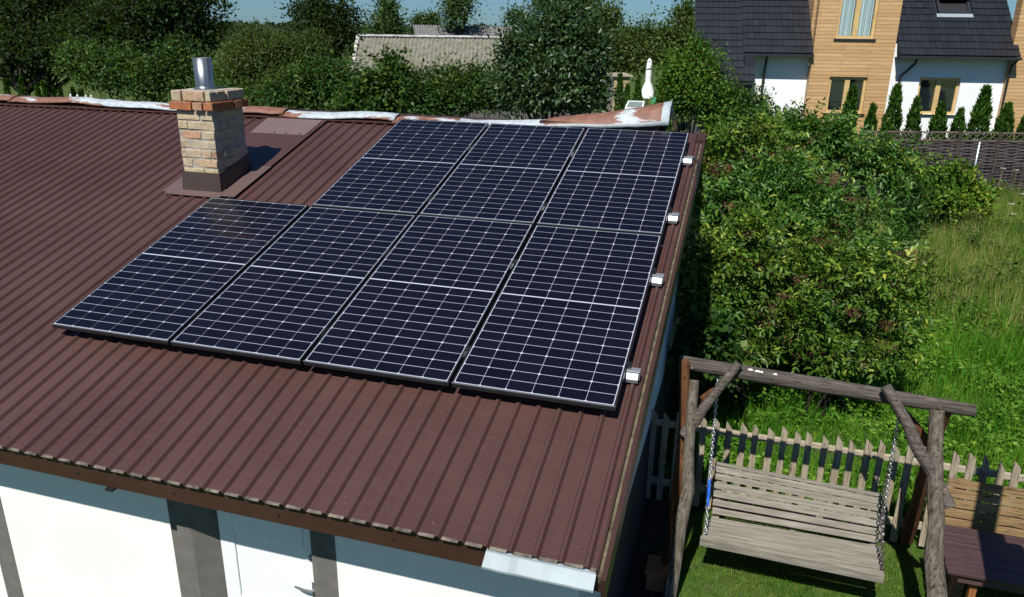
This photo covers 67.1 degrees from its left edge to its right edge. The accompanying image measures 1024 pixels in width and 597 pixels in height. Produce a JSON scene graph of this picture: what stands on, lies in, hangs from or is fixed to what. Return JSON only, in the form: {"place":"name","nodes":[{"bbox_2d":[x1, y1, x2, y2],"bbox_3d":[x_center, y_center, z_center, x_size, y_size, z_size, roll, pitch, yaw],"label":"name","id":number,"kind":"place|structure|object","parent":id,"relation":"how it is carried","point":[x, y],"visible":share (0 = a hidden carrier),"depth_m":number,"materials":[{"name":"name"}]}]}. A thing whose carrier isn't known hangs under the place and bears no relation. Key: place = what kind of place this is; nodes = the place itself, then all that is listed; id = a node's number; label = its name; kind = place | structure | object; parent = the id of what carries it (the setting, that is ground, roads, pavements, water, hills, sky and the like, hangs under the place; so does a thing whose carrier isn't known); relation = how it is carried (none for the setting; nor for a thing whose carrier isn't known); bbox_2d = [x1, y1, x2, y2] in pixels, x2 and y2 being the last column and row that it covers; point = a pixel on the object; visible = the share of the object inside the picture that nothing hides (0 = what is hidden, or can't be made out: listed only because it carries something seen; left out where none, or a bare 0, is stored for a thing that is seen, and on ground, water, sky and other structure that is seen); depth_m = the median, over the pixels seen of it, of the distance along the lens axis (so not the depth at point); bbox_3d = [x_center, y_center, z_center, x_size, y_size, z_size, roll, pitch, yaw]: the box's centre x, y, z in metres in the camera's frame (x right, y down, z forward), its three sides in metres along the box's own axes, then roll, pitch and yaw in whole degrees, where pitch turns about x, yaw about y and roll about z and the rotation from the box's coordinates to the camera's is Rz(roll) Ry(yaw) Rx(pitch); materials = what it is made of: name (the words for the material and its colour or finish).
{"place":"outdoors","nodes":[
{"label":"outdoors","id":0,"kind":"place"},
{"bbox_2d":[350,34,600,119],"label":"corrugated barn","id":1,"kind":"structure","parent":0,"point":[433,48],"depth_m":39.48,"materials":[{"name":"metal"}]},
{"bbox_2d":[0,39,1023,596],"bbox_3d":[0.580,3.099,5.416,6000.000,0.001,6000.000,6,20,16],"label":"ground","id":2,"kind":"structure","parent":0,"point":[672,415],"depth_m":7.47,"materials":[{"name":"green plant"}]},
{"bbox_2d":[2,77,11,94],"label":"thuja","id":3,"kind":"object","parent":2,"relation":"on","point":[7,89],"visible":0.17,"depth_m":26.04,"materials":[{"name":"green plant"}]},
{"bbox_2d":[17,75,28,95],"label":"thuja","id":4,"kind":"object","parent":2,"relation":"on","point":[21,86],"visible":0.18,"depth_m":26.05,"materials":[{"name":"green plant"}]},
{"bbox_2d":[34,84,41,96],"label":"thuja","id":5,"kind":"object","parent":2,"relation":"on","point":[37,89],"visible":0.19,"depth_m":26.02,"materials":[{"name":"green plant"}]},
{"bbox_2d":[0,12,82,95],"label":"broadleaf tree","id":6,"kind":"object","parent":2,"relation":"on","point":[50,83],"depth_m":30.46,"materials":[{"name":"green plant"}]},
{"bbox_2d":[38,80,51,96],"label":"thuja","id":7,"kind":"object","parent":2,"relation":"on","point":[44,89],"visible":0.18,"depth_m":26.04,"materials":[{"name":"green plant"}]},
{"bbox_2d":[51,86,57,96],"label":"thuja","id":8,"kind":"object","parent":2,"relation":"on","point":[54,92],"visible":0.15,"depth_m":26.02,"materials":[{"name":"green plant"}]},
{"bbox_2d":[58,86,63,96],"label":"thuja","id":9,"kind":"object","parent":2,"relation":"on","point":[60,91],"visible":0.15,"depth_m":26.02,"materials":[{"name":"green plant"}]},
{"bbox_2d":[0,0,136,95],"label":"broadleaf tree","id":10,"kind":"object","parent":2,"relation":"on","point":[24,51],"visible":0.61,"depth_m":26.03,"materials":[{"name":"green plant"}]},
{"bbox_2d":[69,86,77,96],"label":"thuja","id":11,"kind":"object","parent":2,"relation":"on","point":[73,93],"visible":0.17,"depth_m":26.01,"materials":[{"name":"green plant"}]},
{"bbox_2d":[77,85,84,96],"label":"thuja","id":12,"kind":"object","parent":2,"relation":"on","point":[80,93],"visible":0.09,"depth_m":26.01,"materials":[{"name":"green plant"}]},
{"bbox_2d":[42,23,214,102],"bbox_3d":[-9.660,-4.668,20.296,4.815,4.942,2.238,-1,19,-5],"label":"broadleaf bush","id":13,"kind":"object","parent":2,"relation":"on","point":[103,67],"visible":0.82,"depth_m":19.66,"materials":[{"name":"green plant"}]},
{"bbox_2d":[39,0,239,101],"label":"broadleaf tree","id":14,"kind":"object","parent":2,"relation":"on","point":[121,21],"visible":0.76,"depth_m":23.92,"materials":[{"name":"green plant"}]},
{"bbox_2d":[185,15,352,109],"bbox_3d":[-6.020,-4.365,19.245,4.007,5.143,2.753,6,20,16],"label":"willow bush","id":15,"kind":"object","parent":2,"relation":"on","point":[244,55],"visible":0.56,"depth_m":18.55,"materials":[{"name":"green plant"}]},
{"bbox_2d":[214,42,374,110],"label":"broadleaf bush","id":16,"kind":"object","parent":2,"relation":"on","point":[307,88],"visible":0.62,"depth_m":16.67,"materials":[{"name":"green plant"}]},
{"bbox_2d":[274,0,368,110],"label":"broadleaf tree","id":17,"kind":"object","parent":2,"relation":"on","point":[337,16],"visible":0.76,"depth_m":33.50,"materials":[{"name":"green plant"}]},
{"bbox_2d":[0,57,706,596],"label":"farm building","id":18,"kind":"structure","parent":2,"relation":"on","point":[130,467],"depth_m":5.21,"materials":[{"name":"brown metal"}]},
{"bbox_2d":[217,510,314,596],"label":"door","id":19,"kind":"structure","parent":18,"relation":"in","point":[262,558],"depth_m":5.20,"materials":[{"name":"white paint"}]},
{"bbox_2d":[463,346,640,383],"bbox_3d":[-1.267,0.238,5.479,4.352,0.127,0.080,6,20,16],"label":"mounting rail","id":20,"kind":"object","parent":18,"relation":"attached to","point":[632,374],"visible":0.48,"depth_m":4.88,"materials":[{"name":"metal"}]},
{"bbox_2d":[51,197,308,344],"bbox_3d":[-2.635,-0.316,6.379,1.038,0.035,2.026,6,36,16],"label":"solar panel","id":21,"kind":"object","parent":20,"relation":"attached to","point":[172,283],"visible":0.99,"depth_m":6.20,"materials":[{"name":"blue glass"}]},
{"bbox_2d":[170,206,415,364],"bbox_3d":[-1.621,-0.198,6.090,1.038,0.035,2.026,6,36,16],"label":"solar panel","id":22,"kind":"object","parent":20,"relation":"attached to","point":[288,294],"visible":1,"depth_m":5.91,"materials":[{"name":"blue glass"}]},
{"bbox_2d":[303,215,532,385],"bbox_3d":[-0.608,-0.087,5.796,1.038,0.038,2.026,6,37,16],"label":"solar panel","id":23,"kind":"object","parent":20,"relation":"attached to","point":[418,306],"visible":1,"depth_m":5.61,"materials":[{"name":"blue glass"}]},
{"bbox_2d":[452,225,661,410],"bbox_3d":[0.407,0.028,5.505,1.038,0.038,2.026,6,36,16],"label":"solar panel","id":24,"kind":"object","parent":20,"relation":"attached to","point":[561,323],"visible":1,"depth_m":5.31,"materials":[{"name":"blue glass"}]},
{"bbox_2d":[511,259,663,286],"bbox_3d":[-0.950,-0.390,6.337,4.352,0.127,0.080,6,20,16],"label":"mounting rail","id":25,"kind":"object","parent":18,"relation":"attached to","point":[657,279],"visible":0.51,"depth_m":5.74,"materials":[{"name":"metal"}]},
{"bbox_2d":[542,204,678,223],"bbox_3d":[-0.171,-0.870,6.927,3.291,0.127,0.080,6,20,16],"label":"mounting rail","id":26,"kind":"object","parent":18,"relation":"attached to","point":[672,217],"visible":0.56,"depth_m":6.47,"materials":[{"name":"metal"}]},
{"bbox_2d":[312,119,488,216],"bbox_3d":[-1.036,-1.358,7.673,1.038,0.035,2.026,6,36,16],"label":"solar panel","id":27,"kind":"object","parent":26,"relation":"attached to","point":[404,166],"visible":1,"depth_m":7.53,"materials":[{"name":"blue glass"}]},
{"bbox_2d":[537,128,688,234],"bbox_3d":[0.992,-1.130,7.090,1.038,0.037,2.026,6,36,16],"label":"solar panel","id":28,"kind":"object","parent":26,"relation":"attached to","point":[620,180],"visible":1,"depth_m":6.94,"materials":[{"name":"blue glass"}]},
{"bbox_2d":[571,151,692,165],"bbox_3d":[0.152,-1.509,7.801,3.291,0.127,0.080,6,20,16],"label":"mounting rail","id":29,"kind":"object","parent":18,"relation":"attached to","point":[688,160],"visible":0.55,"depth_m":7.35,"materials":[{"name":"metal"}]},
{"bbox_2d":[419,123,584,226],"bbox_3d":[-0.022,-1.244,7.382,1.038,0.037,2.026,6,36,16],"label":"solar panel","id":30,"kind":"object","parent":29,"relation":"attached to","point":[507,172],"visible":1,"depth_m":7.24,"materials":[{"name":"blue glass"}]},
{"bbox_2d":[692,157,699,200],"bbox_3d":[1.679,-1.080,7.128,0.074,0.347,0.765,6,20,14],"label":"cable","id":31,"kind":"object","parent":18,"relation":"attached to","point":[698,168],"visible":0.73,"depth_m":7.20,"materials":[{"name":"black plastic"}]},
{"bbox_2d":[323,42,436,113],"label":"hazel bush","id":32,"kind":"object","parent":2,"relation":"on","point":[391,77],"visible":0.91,"depth_m":15.32,"materials":[{"name":"green plant"}]},
{"bbox_2d":[360,0,415,36],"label":"broadleaf tree","id":33,"kind":"object","parent":2,"relation":"on","point":[386,19],"visible":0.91,"depth_m":45.63,"materials":[{"name":"green plant"}]},
{"bbox_2d":[408,7,442,25],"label":"broadleaf tree","id":34,"kind":"object","parent":2,"relation":"on","point":[428,18],"visible":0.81,"depth_m":73.46,"materials":[{"name":"green plant"}]},
{"bbox_2d":[212,20,667,40],"bbox_3d":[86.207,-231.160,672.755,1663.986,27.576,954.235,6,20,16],"label":"distant forest","id":35,"kind":"object","parent":2,"relation":"on","point":[281,25],"visible":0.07,"depth_m":600.78,"materials":[{"name":"green plant"}]},
{"bbox_2d":[378,51,513,117],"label":"hazel bush","id":36,"kind":"object","parent":2,"relation":"on","point":[454,89],"visible":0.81,"depth_m":15.48,"materials":[{"name":"green plant"}]},
{"bbox_2d":[431,0,492,34],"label":"broadleaf tree","id":37,"kind":"object","parent":2,"relation":"on","point":[454,11],"visible":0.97,"depth_m":61.54,"materials":[{"name":"green plant"}]},
{"bbox_2d":[411,24,526,38],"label":"plank barn","id":38,"kind":"structure","parent":2,"relation":"on","point":[481,30],"depth_m":62.75,"materials":[{"name":"grey wood"}]},
{"bbox_2d":[479,0,624,119],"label":"plum tree","id":39,"kind":"object","parent":2,"relation":"on","point":[537,55],"visible":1,"depth_m":14.53,"materials":[{"name":"green plant"}]},
{"bbox_2d":[498,0,615,30],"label":"broadleaf tree","id":40,"kind":"object","parent":2,"relation":"on","point":[516,15],"visible":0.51,"depth_m":46.47,"materials":[{"name":"green plant"}]},
{"bbox_2d":[613,71,623,110],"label":"thuja","id":41,"kind":"object","parent":2,"relation":"on","point":[619,104],"visible":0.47,"depth_m":31.15,"materials":[{"name":"green plant"}]},
{"bbox_2d":[607,72,632,111],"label":"brick shed","id":42,"kind":"structure","parent":2,"relation":"on","point":[626,77],"depth_m":36.40,"materials":[{"name":"beige brick"}]},
{"bbox_2d":[579,0,666,81],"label":"broadleaf tree","id":43,"kind":"object","parent":2,"relation":"on","point":[623,40],"visible":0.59,"depth_m":43.30,"materials":[{"name":"green plant"}]},
{"bbox_2d":[621,82,630,109],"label":"thuja","id":44,"kind":"object","parent":2,"relation":"on","point":[626,98],"visible":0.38,"depth_m":31.06,"materials":[{"name":"green plant"}]},
{"bbox_2d":[625,101,644,108],"bbox_3d":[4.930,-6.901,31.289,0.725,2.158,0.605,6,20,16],"label":"cold frame","id":45,"kind":"object","parent":2,"relation":"on","point":[633,104],"visible":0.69,"depth_m":30.90,"materials":[{"name":"white glass"}]},
{"bbox_2d":[631,77,642,100],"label":"thuja","id":46,"kind":"object","parent":2,"relation":"on","point":[637,93],"visible":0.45,"depth_m":31.05,"materials":[{"name":"green plant"}]},
{"bbox_2d":[641,58,653,105],"bbox_3d":[5.601,-8.023,32.105,0.719,3.765,0.719,6,20,16],"label":"parasol","id":47,"kind":"object","parent":2,"relation":"on","point":[647,91],"visible":0.77,"depth_m":31.69,"materials":[{"name":"white fabric"}]},
{"bbox_2d":[624,0,694,131],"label":"broadleaf tree","id":48,"kind":"object","parent":2,"relation":"on","point":[684,14],"visible":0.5,"depth_m":37.55,"materials":[{"name":"green plant"}]},
{"bbox_2d":[654,68,673,131],"bbox_3d":[6.181,-7.666,31.511,1.031,3.590,0.936,6,20,16],"label":"thuja","id":49,"kind":"object","parent":2,"relation":"on","point":[668,127],"visible":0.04,"depth_m":31.41,"materials":[{"name":"green plant"}]},
{"bbox_2d":[646,26,740,132],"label":"hornbeam hedge","id":50,"kind":"object","parent":2,"relation":"on","point":[692,80],"visible":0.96,"depth_m":16.26,"materials":[{"name":"green plant"}]},
{"bbox_2d":[665,301,751,447],"bbox_3d":[2.211,0.989,8.987,1.050,1.902,0.828,6,20,16],"label":"broadleaf bush","id":51,"kind":"object","parent":2,"relation":"on","point":[704,338],"visible":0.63,"depth_m":8.74,"materials":[{"name":"green plant"}]},
{"bbox_2d":[687,71,783,129],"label":"broadleaf bush","id":52,"kind":"object","parent":2,"relation":"on","point":[748,102],"visible":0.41,"depth_m":17.80,"materials":[{"name":"green plant"}]},
{"bbox_2d":[673,192,827,424],"bbox_3d":[2.733,0.106,9.698,2.168,2.941,1.731,6,20,16],"label":"elder bush","id":53,"kind":"object","parent":2,"relation":"on","point":[728,273],"visible":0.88,"depth_m":9.33,"materials":[{"name":"green plant"}]},
{"bbox_2d":[694,103,840,334],"bbox_3d":[3.475,-0.980,11.608,2.604,3.762,1.956,-6,20,-18],"label":"elder bush","id":54,"kind":"object","parent":2,"relation":"on","point":[732,139],"visible":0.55,"depth_m":11.02,"materials":[{"name":"green plant"}]},
{"bbox_2d":[690,132,930,373],"bbox_3d":[4.007,-0.530,10.837,3.488,3.439,1.978,-2,19,-8],"label":"elder bush","id":55,"kind":"object","parent":2,"relation":"on","point":[812,203],"visible":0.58,"depth_m":10.38,"materials":[{"name":"green plant"}]},
{"bbox_2d":[662,355,976,596],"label":"swing stand","id":56,"kind":"object","parent":2,"relation":"on","point":[930,482],"visible":1,"depth_m":6.42,"materials":[{"name":"brown wood"}]},
{"bbox_2d":[699,376,899,583],"bbox_3d":[2.500,1.452,6.661,1.579,1.615,0.668,6,20,16],"label":"swing bench","id":57,"kind":"object","parent":56,"relation":"hanging from","point":[853,559],"visible":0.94,"depth_m":6.91,"materials":[{"name":"wood"}]},
{"bbox_2d":[633,497,1023,596],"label":"lawn","id":58,"kind":"structure","parent":2,"relation":"on","point":[789,572],"depth_m":7.10,"materials":[{"name":"green plant"}]},
{"bbox_2d":[645,410,1023,546],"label":"picket fence","id":59,"kind":"object","parent":2,"relation":"on","point":[953,467],"visible":0.42,"depth_m":7.49,"materials":[{"name":"grey wood"}]},
{"bbox_2d":[752,95,935,324],"bbox_3d":[5.043,-1.311,12.504,3.199,3.854,1.573,6,20,16],"label":"elder bush","id":60,"kind":"object","parent":2,"relation":"on","point":[879,160],"visible":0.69,"depth_m":11.90,"materials":[{"name":"green plant"}]},
{"bbox_2d":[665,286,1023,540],"bbox_3d":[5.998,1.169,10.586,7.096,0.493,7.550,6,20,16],"label":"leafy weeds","id":61,"kind":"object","parent":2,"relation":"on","point":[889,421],"visible":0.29,"depth_m":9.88,"materials":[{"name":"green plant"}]},
{"bbox_2d":[738,219,951,422],"bbox_3d":[4.199,0.312,9.822,2.582,2.519,1.822,6,20,16],"label":"elder bush","id":62,"kind":"object","parent":2,"relation":"on","point":[835,282],"visible":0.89,"depth_m":9.49,"materials":[{"name":"green plant"}]},
{"bbox_2d":[840,83,858,136],"bbox_3d":[11.308,-5.598,26.114,1.003,3.321,0.995,6,20,16],"label":"thuja","id":63,"kind":"object","parent":2,"relation":"on","point":[851,97],"visible":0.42,"depth_m":25.68,"materials":[{"name":"green plant"}]},
{"bbox_2d":[862,102,878,138],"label":"thuja","id":64,"kind":"object","parent":2,"relation":"on","point":[870,119],"visible":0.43,"depth_m":25.64,"materials":[{"name":"green plant"}]},
{"bbox_2d":[879,83,903,138],"bbox_3d":[12.819,-5.576,26.066,0.995,3.349,1.050,-6,20,-19],"label":"thuja","id":65,"kind":"object","parent":2,"relation":"on","point":[892,117],"visible":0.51,"depth_m":25.73,"materials":[{"name":"green plant"}]},
{"bbox_2d":[901,95,922,138],"bbox_3d":[13.436,-5.361,26.041,0.894,2.973,0.893,6,20,16],"label":"thuja","id":66,"kind":"object","parent":2,"relation":"on","point":[913,121],"visible":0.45,"depth_m":25.70,"materials":[{"name":"green plant"}]},
{"bbox_2d":[878,165,947,247],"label":"broadleaf bush","id":67,"kind":"object","parent":2,"relation":"on","point":[915,223],"visible":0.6,"depth_m":15.27,"materials":[{"name":"green plant"}]},
{"bbox_2d":[823,130,1023,197],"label":"woven fence","id":68,"kind":"object","parent":2,"relation":"on","point":[958,142],"visible":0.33,"depth_m":23.44,"materials":[{"name":"brown wicker"}]},
{"bbox_2d":[844,177,1023,372],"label":"green meadow","id":69,"kind":"structure","parent":2,"relation":"on","point":[991,353],"depth_m":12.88,"materials":[{"name":"green plant"}]},
{"bbox_2d":[844,142,1023,198],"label":"wire fence","id":70,"kind":"object","parent":2,"relation":"on","point":[977,153],"visible":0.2,"depth_m":22.97,"materials":[{"name":"metal"}]},
{"bbox_2d":[924,100,948,139],"bbox_3d":[14.223,-5.245,25.983,0.966,2.812,1.082,6,20,16],"label":"thuja","id":71,"kind":"object","parent":2,"relation":"on","point":[938,121],"visible":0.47,"depth_m":25.65,"materials":[{"name":"green plant"}]},
{"bbox_2d":[899,150,1010,226],"bbox_3d":[11.103,-2.635,19.401,2.463,2.189,2.392,-9,21,-27],"label":"vine mound","id":72,"kind":"object","parent":2,"relation":"on","point":[958,187],"visible":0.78,"depth_m":19.05,"materials":[{"name":"green plant"}]},
{"bbox_2d":[946,106,966,139],"bbox_3d":[14.889,-5.141,25.967,0.840,2.641,0.875,-7,21,-22],"label":"thuja","id":73,"kind":"object","parent":2,"relation":"on","point":[958,124],"visible":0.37,"depth_m":25.64,"materials":[{"name":"green plant"}]},
{"bbox_2d":[962,83,993,139],"bbox_3d":[15.686,-5.546,26.085,1.136,3.350,1.132,-7,21,-23],"label":"thuja","id":74,"kind":"object","parent":2,"relation":"on","point":[980,114],"visible":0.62,"depth_m":25.72,"materials":[{"name":"green plant"}]},
{"bbox_2d":[944,524,1023,596],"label":"garden table","id":75,"kind":"object","parent":2,"relation":"on","point":[974,559],"visible":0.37,"depth_m":6.19,"materials":[{"name":"brown wood"}]},
{"bbox_2d":[944,477,1023,596],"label":"garden bench","id":76,"kind":"object","parent":2,"relation":"on","point":[957,514],"visible":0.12,"depth_m":6.79,"materials":[{"name":"brown wood"}]},
{"bbox_2d":[976,167,1023,232],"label":"umbel flowers","id":77,"kind":"object","parent":2,"relation":"on","point":[1009,195],"visible":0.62,"depth_m":20.49,"materials":[{"name":"green plant"}]},
{"bbox_2d":[990,101,1015,140],"bbox_3d":[16.458,-5.227,26.003,1.151,2.819,1.130,6,20,16],"label":"thuja","id":78,"kind":"object","parent":2,"relation":"on","point":[1004,121],"visible":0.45,"depth_m":25.62,"materials":[{"name":"green plant"}]},
{"bbox_2d":[1013,115,1023,140],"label":"thuja","id":79,"kind":"object","parent":2,"relation":"on","point":[1020,128],"visible":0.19,"depth_m":25.67,"materials":[{"name":"green plant"}]},
{"bbox_2d":[137,0,1016,27],"label":"sky","id":80,"kind":"structure","parent":0,"point":[258,9],"materials":[{"name":"blue"}]},
{"bbox_2d":[622,449,672,596],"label":"path","id":81,"kind":"structure","parent":0,"point":[654,518],"depth_m":7.58,"materials":[{"name":"soil"}]},
{"bbox_2d":[644,554,667,592],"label":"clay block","id":82,"kind":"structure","parent":81,"relation":"on","point":[656,569],"depth_m":6.84,"materials":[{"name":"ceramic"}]},
{"bbox_2d":[658,281,1023,543],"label":"lush grass","id":83,"kind":"structure","parent":0,"point":[935,376],"depth_m":9.74,"materials":[{"name":"green plant"}]},
{"bbox_2d":[691,0,1023,141],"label":"modern house","id":84,"kind":"structure","parent":0,"point":[954,55],"depth_m":27.99,"materials":[{"name":"white wood"}]},
{"bbox_2d":[825,77,866,114],"bbox_3d":[12.228,-7.434,28.287,1.440,1.340,0.260,3,19,7],"label":"window","id":85,"kind":"structure","parent":84,"relation":"in","point":[838,86],"depth_m":28.30,"materials":[{"name":"brown wood"}]},
{"bbox_2d":[833,0,878,40],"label":"window","id":86,"kind":"structure","parent":84,"relation":"in","point":[856,18],"depth_m":27.58,"materials":[{"name":"brown wood"}]},
{"bbox_2d":[917,77,959,115],"bbox_3d":[15.562,-7.395,28.285,1.540,1.350,0.260,3,19,7],"label":"window","id":87,"kind":"structure","parent":84,"relation":"in","point":[930,90],"depth_m":28.30,"materials":[{"name":"brown wood"}]},
{"bbox_2d":[935,0,973,17],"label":"roof window","id":88,"kind":"structure","parent":84,"relation":"in","point":[945,8],"depth_m":28.14,"materials":[{"name":"metal"}]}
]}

